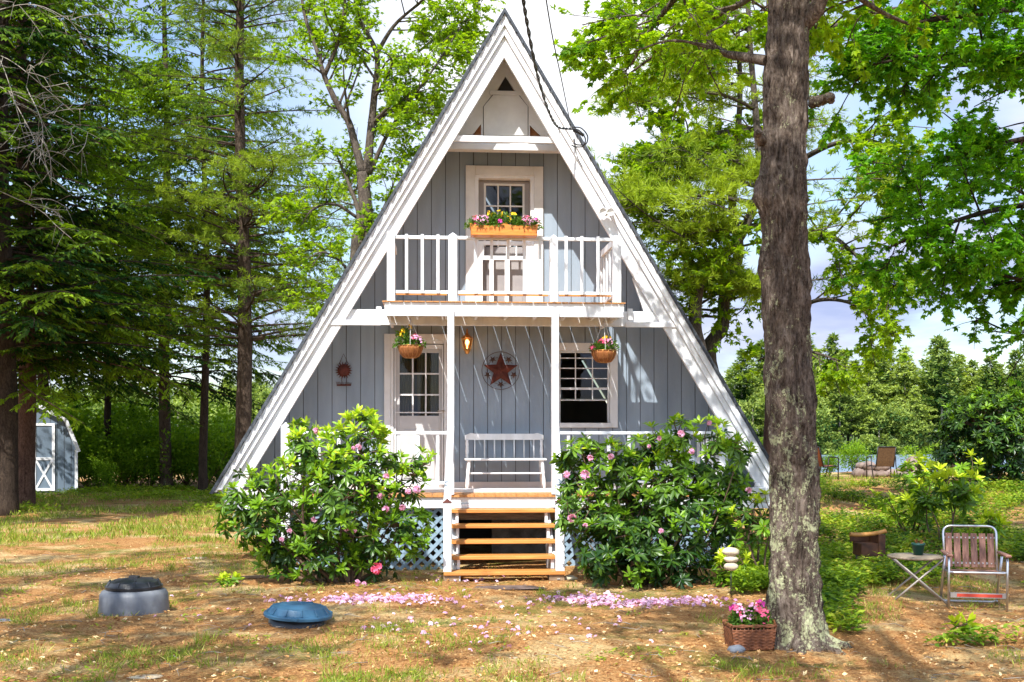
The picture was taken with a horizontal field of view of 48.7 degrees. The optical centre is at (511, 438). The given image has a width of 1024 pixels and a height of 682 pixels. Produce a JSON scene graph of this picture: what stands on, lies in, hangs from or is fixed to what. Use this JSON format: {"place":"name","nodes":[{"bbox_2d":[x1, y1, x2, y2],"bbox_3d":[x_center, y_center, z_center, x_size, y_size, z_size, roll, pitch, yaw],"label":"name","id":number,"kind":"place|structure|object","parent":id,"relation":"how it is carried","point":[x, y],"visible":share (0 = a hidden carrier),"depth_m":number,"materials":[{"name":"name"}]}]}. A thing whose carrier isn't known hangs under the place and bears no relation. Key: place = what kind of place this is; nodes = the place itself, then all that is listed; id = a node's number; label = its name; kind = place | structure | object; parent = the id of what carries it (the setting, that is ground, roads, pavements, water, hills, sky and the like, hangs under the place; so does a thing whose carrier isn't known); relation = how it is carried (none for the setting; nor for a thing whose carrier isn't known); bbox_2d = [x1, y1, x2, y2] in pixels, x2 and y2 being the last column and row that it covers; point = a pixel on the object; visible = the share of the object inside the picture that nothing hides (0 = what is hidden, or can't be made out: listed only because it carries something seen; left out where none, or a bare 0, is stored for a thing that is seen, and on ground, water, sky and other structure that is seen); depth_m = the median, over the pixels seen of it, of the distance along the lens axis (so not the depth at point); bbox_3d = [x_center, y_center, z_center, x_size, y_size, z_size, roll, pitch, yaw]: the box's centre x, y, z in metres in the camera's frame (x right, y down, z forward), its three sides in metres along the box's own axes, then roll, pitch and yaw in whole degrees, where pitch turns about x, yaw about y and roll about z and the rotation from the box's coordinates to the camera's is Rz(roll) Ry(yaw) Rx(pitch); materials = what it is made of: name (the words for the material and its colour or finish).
{"place":"outdoors","nodes":[
{"label":"outdoors","id":0,"kind":"place"},
{"bbox_2d":[0,433,1023,681],"bbox_3d":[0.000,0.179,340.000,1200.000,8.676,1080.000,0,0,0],"label":"ground","id":1,"kind":"structure","parent":0,"point":[100,547],"depth_m":10.44,"materials":[{"name":"brown soil"}]},
{"bbox_2d":[35,404,97,495],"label":"garden shed","id":2,"kind":"structure","parent":1,"relation":"on","point":[57,451],"depth_m":32.22,"materials":[{"name":"blue paint"}]},
{"bbox_2d":[35,423,54,490],"bbox_3d":[-13.262,0.523,32.090,0.570,1.920,0.059,0,0,-24],"label":"door","id":3,"kind":"structure","parent":2,"relation":"in","point":[45,433],"depth_m":32.10,"materials":[{"name":"blue paint"}]},
{"bbox_2d":[37,391,110,475],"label":"shrub","id":4,"kind":"object","parent":1,"relation":"on","point":[92,423],"visible":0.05,"depth_m":35.28,"materials":[{"name":"green plant"}]},
{"bbox_2d":[78,453,121,488],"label":"shrub","id":5,"kind":"object","parent":1,"relation":"on","point":[102,470],"visible":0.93,"depth_m":33.32,"materials":[{"name":"green plant"}]},
{"bbox_2d":[76,435,134,487],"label":"shrub","id":6,"kind":"object","parent":1,"relation":"on","point":[83,451],"visible":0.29,"depth_m":35.40,"materials":[{"name":"green plant"}]},
{"bbox_2d":[52,395,158,476],"bbox_3d":[-14.430,-0.030,38.426,4.686,3.474,4.568,0,0,7],"label":"shrub","id":7,"kind":"object","parent":1,"relation":"on","point":[81,426],"visible":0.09,"depth_m":38.02,"materials":[{"name":"green plant"}]},
{"bbox_2d":[0,0,218,505],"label":"hemlock tree","id":8,"kind":"object","parent":1,"relation":"on","point":[30,364],"visible":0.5,"depth_m":26.82,"materials":[{"name":"green plant"}]},
{"bbox_2d":[0,0,226,515],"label":"hemlock tree","id":9,"kind":"object","parent":1,"relation":"on","point":[11,322],"visible":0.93,"depth_m":24.39,"materials":[{"name":"green plant"}]},
{"bbox_2d":[0,0,111,250],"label":"dead branches","id":10,"kind":"object","parent":9,"relation":"hanging from","point":[34,112],"visible":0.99,"depth_m":21.93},
{"bbox_2d":[8,0,218,406],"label":"hemlock tree","id":11,"kind":"object","parent":1,"relation":"on","point":[95,102],"visible":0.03,"depth_m":33.90,"materials":[{"name":"green plant"}]},
{"bbox_2d":[52,386,180,485],"bbox_3d":[-13.867,-0.119,38.584,4.853,3.691,4.979,0,0,-39],"label":"shrub","id":12,"kind":"object","parent":1,"relation":"on","point":[120,412],"visible":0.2,"depth_m":37.96,"materials":[{"name":"green plant"}]},
{"bbox_2d":[77,415,155,486],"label":"shrub","id":13,"kind":"object","parent":1,"relation":"on","point":[122,442],"visible":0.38,"depth_m":35.73,"materials":[{"name":"green plant"}]},
{"bbox_2d":[15,37,237,485],"bbox_3d":[-13.063,-5.834,37.115,8.323,15.007,8.468,0,0,-23],"label":"hemlock tree","id":14,"kind":"object","parent":1,"relation":"on","point":[107,409],"visible":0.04,"depth_m":36.95,"materials":[{"name":"green plant"}]},
{"bbox_2d":[86,441,180,487],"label":"shrub","id":15,"kind":"object","parent":1,"relation":"on","point":[141,464],"visible":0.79,"depth_m":34.78,"materials":[{"name":"green plant"}]},
{"bbox_2d":[98,575,169,615],"bbox_3d":[-3.689,1.542,11.050,0.670,0.408,0.670,0,0,0],"label":"septic riser","id":16,"kind":"object","parent":1,"relation":"on","point":[138,594],"visible":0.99,"depth_m":10.81,"materials":[{"name":"grey plastic"}]},
{"bbox_2d":[95,410,189,485],"bbox_3d":[-11.792,0.312,37.575,3.807,2.823,3.712,0,0,-42],"label":"shrub","id":17,"kind":"object","parent":1,"relation":"on","point":[142,427],"visible":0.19,"depth_m":36.68,"materials":[{"name":"green plant"}]},
{"bbox_2d":[18,0,307,488],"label":"hemlock tree","id":18,"kind":"object","parent":1,"relation":"on","point":[164,367],"visible":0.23,"depth_m":34.69,"materials":[{"name":"plant"}]},
{"bbox_2d":[125,429,233,487],"bbox_3d":[-10.166,0.677,35.624,3.509,2.004,2.465,0,0,12],"label":"shrub","id":19,"kind":"object","parent":1,"relation":"on","point":[176,457],"visible":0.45,"depth_m":35.12,"materials":[{"name":"green plant"}]},
{"bbox_2d":[138,412,228,485],"bbox_3d":[-10.628,0.403,37.361,3.624,2.562,5.176,0,0,3],"label":"shrub","id":20,"kind":"object","parent":1,"relation":"on","point":[184,431],"visible":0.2,"depth_m":36.48,"materials":[{"name":"green plant"}]},
{"bbox_2d":[170,397,199,428],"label":"hillside tree","id":21,"kind":"object","parent":1,"relation":"on","point":[184,408],"visible":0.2,"depth_m":188.03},
{"bbox_2d":[137,409,252,484],"bbox_3d":[-9.720,0.278,36.465,3.424,2.783,4.874,0,0,58],"label":"shrub","id":22,"kind":"object","parent":1,"relation":"on","point":[226,415],"visible":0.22,"depth_m":35.90,"materials":[{"name":"green plant"}]},
{"bbox_2d":[172,422,234,487],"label":"shrub","id":23,"kind":"object","parent":1,"relation":"on","point":[212,440],"visible":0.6,"depth_m":34.97,"materials":[{"name":"green plant"}]},
{"bbox_2d":[180,395,235,478],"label":"shrub","id":24,"kind":"object","parent":1,"relation":"on","point":[222,422],"visible":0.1,"depth_m":38.92,"materials":[{"name":"green plant"}]},
{"bbox_2d":[76,0,341,492],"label":"hemlock tree","id":25,"kind":"object","parent":1,"relation":"on","point":[203,450],"visible":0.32,"depth_m":32.81,"materials":[{"name":"green plant"}]},
{"bbox_2d":[71,0,379,451],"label":"pine tree","id":26,"kind":"object","parent":1,"relation":"on","point":[239,50],"visible":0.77,"depth_m":28.53,"materials":[{"name":"green plant"}]},
{"bbox_2d":[213,571,247,587],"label":"young rhododendron","id":27,"kind":"object","parent":1,"relation":"on","point":[236,579],"visible":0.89,"depth_m":13.01,"materials":[{"name":"green plant"}]},
{"bbox_2d":[263,601,332,628],"bbox_3d":[-1.937,1.604,10.293,0.632,0.241,0.636,3,1,-17],"label":"septic cover","id":28,"kind":"object","parent":1,"relation":"on","point":[296,614],"visible":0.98,"depth_m":10.10,"materials":[{"name":"blue plastic"}]},
{"bbox_2d":[212,404,439,586],"bbox_3d":[-2.139,0.655,13.134,2.528,2.128,1.746,0,0,19],"label":"rhododendron","id":29,"kind":"object","parent":1,"relation":"on","point":[342,502],"visible":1,"depth_m":12.91,"materials":[{"name":"green plant"}]},
{"bbox_2d":[253,0,505,323],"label":"oak tree","id":30,"kind":"object","parent":1,"relation":"on","point":[399,96],"visible":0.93,"depth_m":23.83,"materials":[{"name":"green plant"}]},
{"bbox_2d":[0,555,802,681],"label":"weeds","id":31,"kind":"object","parent":1,"relation":"on","point":[254,642],"visible":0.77,"depth_m":9.57,"materials":[{"name":"green plant"}]},
{"bbox_2d":[154,573,756,650],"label":"fallen blossoms","id":32,"kind":"object","parent":1,"relation":"on","point":[643,601],"visible":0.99,"depth_m":11.59,"materials":[{"name":"pink plant"}]},
{"bbox_2d":[209,8,769,581],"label":"house","id":33,"kind":"structure","parent":1,"relation":"on","point":[559,288],"depth_m":16.23,"materials":[{"name":"wood"}]},
{"bbox_2d":[336,355,351,385],"bbox_3d":[-2.409,-0.987,16.203,0.256,0.464,0.031,0,0,-4],"label":"welcome sign","id":34,"kind":"object","parent":33,"relation":"attached to","point":[344,370],"visible":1,"depth_m":16.20,"materials":[{"name":"metal"}]},
{"bbox_2d":[392,316,426,358],"bbox_3d":[-1.329,-1.336,14.786,0.478,0.571,0.345,0,0,-4],"label":"hanging basket","id":35,"kind":"object","parent":33,"relation":"hanging from","point":[407,349],"visible":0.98,"depth_m":14.71,"materials":[{"name":"brown wicker"}]},
{"bbox_2d":[396,344,444,480],"bbox_3d":[-1.330,-0.322,16.313,0.728,2.073,0.154,0,0,-4],"label":"front door","id":36,"kind":"structure","parent":33,"relation":"in","point":[403,423],"depth_m":16.35,"materials":[{"name":"paint"}]},
{"bbox_2d":[461,329,472,353],"bbox_3d":[-0.646,-1.395,16.284,0.175,0.370,0.206,0,0,-4],"label":"wall lantern","id":37,"kind":"object","parent":33,"relation":"attached to","point":[466,343],"depth_m":16.23,"materials":[{"name":"gold metal"}]},
{"bbox_2d":[482,352,519,389],"bbox_3d":[-0.162,-0.982,16.343,0.551,0.550,0.054,0,0,-4],"label":"star decoration","id":38,"kind":"object","parent":33,"relation":"attached to","point":[500,369],"visible":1,"depth_m":16.35,"materials":[{"name":"metal"}]},
{"bbox_2d":[464,210,543,237],"bbox_3d":[-0.105,-2.763,14.540,1.045,0.343,0.302,0,0,-4],"label":"window box","id":39,"kind":"object","parent":33,"relation":"attached to","point":[492,225],"visible":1,"depth_m":14.46,"materials":[{"name":"orange wood"}]},
{"bbox_2d":[479,181,529,302],"bbox_3d":[-0.119,-2.765,16.550,0.753,1.990,0.050,0,0,-4],"label":"upper door","id":40,"kind":"structure","parent":33,"relation":"in","point":[516,266],"depth_m":16.53,"materials":[{"name":"paint"}]},
{"bbox_2d":[479,241,529,301],"bbox_3d":[-0.107,-2.311,16.391,0.753,1.092,0.034,0,0,-4],"label":"screen door","id":41,"kind":"structure","parent":33,"relation":"in","point":[481,243],"depth_m":16.38,"materials":[{"name":"white paint"}]},
{"bbox_2d":[464,433,546,487],"bbox_3d":[-0.098,0.323,16.057,1.149,0.806,0.404,0,0,-4],"label":"bench","id":42,"kind":"object","parent":33,"relation":"on","point":[513,437],"visible":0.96,"depth_m":16.20,"materials":[{"name":"white paint"}]},
{"bbox_2d":[483,95,527,134],"bbox_3d":[-0.081,-4.558,15.940,0.640,0.586,0.031,0,0,-4],"label":"hatch door","id":43,"kind":"structure","parent":33,"relation":"in","point":[502,114],"depth_m":15.94,"materials":[{"name":"paint"}]},
{"bbox_2d":[521,0,587,166],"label":"service cable","id":44,"kind":"object","parent":33,"relation":"attached to","point":[579,132],"visible":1,"depth_m":11.87,"materials":[{"name":"black plastic"}]},
{"bbox_2d":[559,351,608,422],"bbox_3d":[1.047,-0.716,16.516,0.747,1.117,0.060,0,0,-4],"label":"window","id":45,"kind":"structure","parent":33,"relation":"in","point":[560,388],"depth_m":16.50,"materials":[{"name":"paint"}]},
{"bbox_2d":[559,343,617,427],"bbox_3d":[1.053,-0.774,16.445,0.977,1.232,0.078,0,0,-4],"label":"window frame","id":46,"kind":"structure","parent":33,"relation":"in","point":[613,423],"depth_m":16.46,"materials":[{"name":"paint"}]},
{"bbox_2d":[589,318,619,362],"bbox_3d":[1.216,-1.312,14.965,0.441,0.620,0.347,0,0,-4],"label":"hanging basket","id":47,"kind":"object","parent":33,"relation":"hanging from","point":[601,351],"visible":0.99,"depth_m":14.87,"materials":[{"name":"brown wicker"}]},
{"bbox_2d":[475,585,546,589],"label":"stepping slab","id":48,"kind":"structure","parent":1,"relation":"on","point":[509,587],"depth_m":12.67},
{"bbox_2d":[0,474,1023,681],"bbox_3d":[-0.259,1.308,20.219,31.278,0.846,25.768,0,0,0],"label":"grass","id":49,"kind":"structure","parent":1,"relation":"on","point":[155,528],"depth_m":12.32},
{"bbox_2d":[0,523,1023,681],"bbox_3d":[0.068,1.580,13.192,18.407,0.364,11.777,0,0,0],"label":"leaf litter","id":50,"kind":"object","parent":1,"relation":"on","point":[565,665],"visible":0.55,"depth_m":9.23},
{"bbox_2d":[0,538,1023,681],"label":"fallen twigs","id":51,"kind":"object","parent":1,"relation":"on","point":[509,629],"visible":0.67,"depth_m":9.55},
{"bbox_2d":[16,470,1023,646],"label":"undergrowth","id":52,"kind":"object","parent":1,"relation":"on","point":[842,580],"visible":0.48,"depth_m":15.74,"materials":[{"name":"green plant"}]},
{"bbox_2d":[549,412,758,589],"bbox_3d":[1.648,0.711,13.181,2.429,2.059,1.620,0,0,0],"label":"rhododendron","id":53,"kind":"object","parent":1,"relation":"on","point":[636,525],"visible":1,"depth_m":13.02,"materials":[{"name":"green plant"}]},
{"bbox_2d":[722,547,738,597],"bbox_3d":[2.300,1.431,11.899,0.183,0.578,0.143,0,0,0],"label":"stone stake","id":54,"kind":"object","parent":1,"relation":"on","point":[730,553],"visible":0.98,"depth_m":11.86,"materials":[{"name":"white stone"}]},
{"bbox_2d":[711,544,763,587],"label":"young rhododendron","id":55,"kind":"object","parent":1,"relation":"on","point":[721,578],"visible":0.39,"depth_m":12.68,"materials":[{"name":"green plant"}]},
{"bbox_2d":[722,348,762,407],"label":"lakeside pine","id":56,"kind":"object","parent":1,"relation":"on","point":[743,384],"visible":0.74,"depth_m":198.50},
{"bbox_2d":[635,0,855,454],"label":"pine tree","id":57,"kind":"object","parent":1,"relation":"on","point":[766,443],"visible":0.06,"depth_m":24.49,"materials":[{"name":"green plant"}]},
{"bbox_2d":[725,488,770,568],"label":"young rhododendron","id":58,"kind":"object","parent":1,"relation":"on","point":[759,524],"visible":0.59,"depth_m":12.73,"materials":[{"name":"green plant"}]},
{"bbox_2d":[601,2,896,369],"bbox_3d":[3.577,-3.075,19.701,6.685,9.361,4.603,0,0,0],"label":"pine tree","id":59,"kind":"object","parent":1,"relation":"on","point":[746,284],"visible":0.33,"depth_m":19.11,"materials":[{"name":"plant"}]},
{"bbox_2d":[722,599,776,650],"bbox_3d":[1.902,1.480,9.043,0.429,0.392,0.287,0,0,-6],"label":"flower basket","id":60,"kind":"object","parent":1,"relation":"on","point":[751,627],"visible":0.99,"depth_m":8.94,"materials":[{"name":"brown wicker"}]},
{"bbox_2d":[741,389,764,436],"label":"lakeside tree","id":61,"kind":"object","parent":1,"relation":"on","point":[753,409],"visible":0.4,"depth_m":194.88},
{"bbox_2d":[586,0,923,349],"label":"pine tree","id":62,"kind":"object","parent":1,"relation":"on","point":[628,190],"visible":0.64,"depth_m":18.55,"materials":[{"name":"plant"}]},
{"bbox_2d":[748,339,764,438],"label":"lakeside pine","id":63,"kind":"object","parent":1,"relation":"on","point":[760,364],"visible":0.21,"depth_m":209.30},
{"bbox_2d":[549,0,973,399],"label":"oak tree","id":64,"kind":"object","parent":1,"relation":"on","point":[832,371],"visible":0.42,"depth_m":19.19,"materials":[{"name":"green plant"}]},
{"bbox_2d":[551,0,980,654],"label":"maple tree","id":65,"kind":"object","parent":1,"relation":"on","point":[793,600],"visible":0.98,"depth_m":9.23,"materials":[{"name":"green plant"}]},
{"bbox_2d":[546,0,570,123],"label":"support cable","id":66,"kind":"object","parent":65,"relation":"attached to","point":[557,58],"visible":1,"depth_m":11.16,"materials":[{"name":"grey metal"}]},
{"bbox_2d":[816,394,837,444],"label":"lakeside tree","id":67,"kind":"object","parent":1,"relation":"on","point":[821,414],"visible":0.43,"depth_m":186.43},
{"bbox_2d":[812,347,841,421],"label":"lakeside pine","id":68,"kind":"object","parent":1,"relation":"on","point":[817,369],"visible":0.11,"depth_m":195.79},
{"bbox_2d":[817,446,838,479],"bbox_3d":[8.320,0.672,30.474,0.650,0.922,0.692,0,0,-30],"label":"patio chair","id":69,"kind":"object","parent":1,"relation":"on","point":[820,461],"visible":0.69,"depth_m":30.22,"materials":[{"name":"fabric"}]},
{"bbox_2d":[817,430,845,454],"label":"lakeside tree","id":70,"kind":"object","parent":1,"relation":"on","point":[830,445],"visible":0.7,"depth_m":186.66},
{"bbox_2d":[819,451,846,475],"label":"shrub","id":71,"kind":"object","parent":1,"relation":"on","point":[832,461],"visible":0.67,"depth_m":32.94,"materials":[{"name":"green plant"}]},
{"bbox_2d":[821,332,853,385],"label":"lakeside pine","id":72,"kind":"object","parent":1,"relation":"on","point":[831,347],"visible":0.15,"depth_m":203.76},
{"bbox_2d":[820,379,859,452],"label":"lakeside pine","id":73,"kind":"object","parent":1,"relation":"on","point":[836,408],"visible":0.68,"depth_m":189.68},
{"bbox_2d":[826,348,872,444],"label":"lakeside pine","id":74,"kind":"object","parent":1,"relation":"on","point":[845,361],"visible":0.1,"depth_m":199.36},
{"bbox_2d":[825,373,882,445],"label":"lakeside pine","id":75,"kind":"object","parent":1,"relation":"on","point":[860,407],"visible":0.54,"depth_m":190.77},
{"bbox_2d":[836,437,876,471],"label":"shrub","id":76,"kind":"object","parent":1,"relation":"on","point":[851,451],"visible":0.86,"depth_m":34.72,"materials":[{"name":"green plant"}]},
{"bbox_2d":[854,434,878,454],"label":"lakeside tree","id":77,"kind":"object","parent":1,"relation":"on","point":[867,440],"visible":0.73,"depth_m":187.02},
{"bbox_2d":[849,529,886,567],"bbox_3d":[4.457,1.430,14.300,0.472,0.586,0.300,0,0,-5],"label":"stump planter","id":78,"kind":"object","parent":1,"relation":"on","point":[867,544],"visible":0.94,"depth_m":14.18,"materials":[{"name":"brown wood"}]},
{"bbox_2d":[853,365,895,433],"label":"lakeside pine","id":79,"kind":"object","parent":1,"relation":"on","point":[870,388],"visible":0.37,"depth_m":195.40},
{"bbox_2d":[852,399,903,445],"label":"lakeside tree","id":80,"kind":"object","parent":1,"relation":"on","point":[882,437],"visible":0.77,"depth_m":191.44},
{"bbox_2d":[866,446,897,478],"bbox_3d":[9.973,0.669,30.449,0.692,0.922,0.650,0,0,-2],"label":"patio chair","id":81,"kind":"object","parent":1,"relation":"on","point":[886,456],"visible":0.91,"depth_m":30.23,"materials":[{"name":"fabric"}]},
{"bbox_2d":[870,351,899,444],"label":"lakeside pine","id":82,"kind":"object","parent":1,"relation":"on","point":[886,375],"visible":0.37,"depth_m":198.38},
{"bbox_2d":[851,461,923,477],"bbox_3d":[11.035,0.941,33.202,2.105,0.581,2.143,0,0,0],"label":"fire pit","id":83,"kind":"object","parent":1,"relation":"on","point":[859,469],"visible":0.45,"depth_m":32.60,"materials":[{"name":"stone"}]},
{"bbox_2d":[876,335,901,389],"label":"lakeside pine","id":84,"kind":"object","parent":1,"relation":"on","point":[893,350],"visible":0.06,"depth_m":211.36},
{"bbox_2d":[876,345,929,446],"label":"lakeside pine","id":85,"kind":"object","parent":1,"relation":"on","point":[910,377],"visible":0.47,"depth_m":197.75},
{"bbox_2d":[869,477,948,535],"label":"young rhododendron","id":86,"kind":"object","parent":1,"relation":"on","point":[913,516],"visible":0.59,"depth_m":17.43,"materials":[{"name":"green plant"}]},
{"bbox_2d":[892,407,928,454],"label":"lakeside tree","id":87,"kind":"object","parent":1,"relation":"on","point":[908,441],"visible":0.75,"depth_m":188.96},
{"bbox_2d":[889,385,938,453],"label":"lakeside pine","id":88,"kind":"object","parent":1,"relation":"on","point":[918,406],"visible":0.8,"depth_m":190.01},
{"bbox_2d":[808,0,1023,396],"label":"maple tree","id":89,"kind":"object","parent":1,"relation":"on","point":[999,54],"visible":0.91,"depth_m":12.37,"materials":[{"name":"green plant"}]},
{"bbox_2d":[887,553,946,603],"bbox_3d":[4.189,1.452,11.750,0.564,0.480,0.564,0,0,8],"label":"folding table","id":90,"kind":"object","parent":1,"relation":"on","point":[928,557],"visible":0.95,"depth_m":11.61,"materials":[{"name":"grey wood"}]},
{"bbox_2d":[911,538,924,554],"bbox_3d":[4.223,1.122,11.769,0.139,0.178,0.139,0,0,0],"label":"flower pot","id":91,"kind":"object","parent":90,"relation":"on","point":[918,547],"visible":1,"depth_m":11.73,"materials":[{"name":"teal"}]},
{"bbox_2d":[888,452,946,494],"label":"young rhododendron","id":92,"kind":"object","parent":1,"relation":"on","point":[920,473],"visible":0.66,"depth_m":23.34,"materials":[{"name":"green plant"}]},
{"bbox_2d":[898,435,960,469],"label":"shrub","id":93,"kind":"object","parent":1,"relation":"on","point":[908,448],"visible":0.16,"depth_m":34.52,"materials":[{"name":"green plant"}]},
{"bbox_2d":[918,334,955,444],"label":"lakeside pine","id":94,"kind":"object","parent":1,"relation":"on","point":[933,341],"visible":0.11,"depth_m":210.22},
{"bbox_2d":[914,337,965,443],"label":"lakeside pine","id":95,"kind":"object","parent":1,"relation":"on","point":[944,394],"visible":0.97,"depth_m":190.84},
{"bbox_2d":[911,465,984,549],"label":"young rhododendron","id":96,"kind":"object","parent":1,"relation":"on","point":[961,492],"visible":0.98,"depth_m":16.51,"materials":[{"name":"green plant"}]},
{"bbox_2d":[932,357,979,426],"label":"lakeside pine","id":97,"kind":"object","parent":1,"relation":"on","point":[963,384],"visible":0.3,"depth_m":197.84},
{"bbox_2d":[941,610,983,638],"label":"young rhododendron","id":98,"kind":"object","parent":1,"relation":"on","point":[955,621],"visible":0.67,"depth_m":9.63,"materials":[{"name":"green plant"}]},
{"bbox_2d":[939,448,986,500],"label":"young rhododendron","id":99,"kind":"object","parent":1,"relation":"on","point":[961,472],"visible":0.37,"depth_m":22.41,"materials":[{"name":"green plant"}]},
{"bbox_2d":[925,386,1023,490],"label":"dark rhododendron","id":100,"kind":"object","parent":1,"relation":"on","point":[996,444],"visible":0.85,"depth_m":25.04,"materials":[{"name":"green plant"}]},
{"bbox_2d":[939,525,1011,611],"bbox_3d":[4.710,1.317,11.555,0.610,0.838,0.610,0,0,12],"label":"lawn chair","id":101,"kind":"object","parent":1,"relation":"on","point":[948,562],"visible":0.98,"depth_m":11.71,"materials":[{"name":"metal"}]},
{"bbox_2d":[970,353,1013,420],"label":"lakeside pine","id":102,"kind":"object","parent":1,"relation":"on","point":[988,360],"visible":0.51,"depth_m":190.08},
{"bbox_2d":[973,508,1011,544],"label":"young rhododendron","id":103,"kind":"object","parent":1,"relation":"on","point":[995,521],"visible":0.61,"depth_m":15.67,"materials":[{"name":"green plant"}]},
{"bbox_2d":[996,348,1023,447],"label":"lakeside pine","id":104,"kind":"object","parent":1,"relation":"on","point":[1010,366],"visible":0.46,"depth_m":189.05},
{"bbox_2d":[9,0,1023,432],"label":"sky","id":105,"kind":"structure","parent":0,"point":[828,317],"materials":[{"name":"white"}]},
{"bbox_2d":[819,454,1022,472],"bbox_3d":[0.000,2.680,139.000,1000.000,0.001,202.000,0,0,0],"label":"lake","id":106,"kind":"structure","parent":0,"point":[898,458],"depth_m":132.04,"materials":[{"name":"blue liquid"}]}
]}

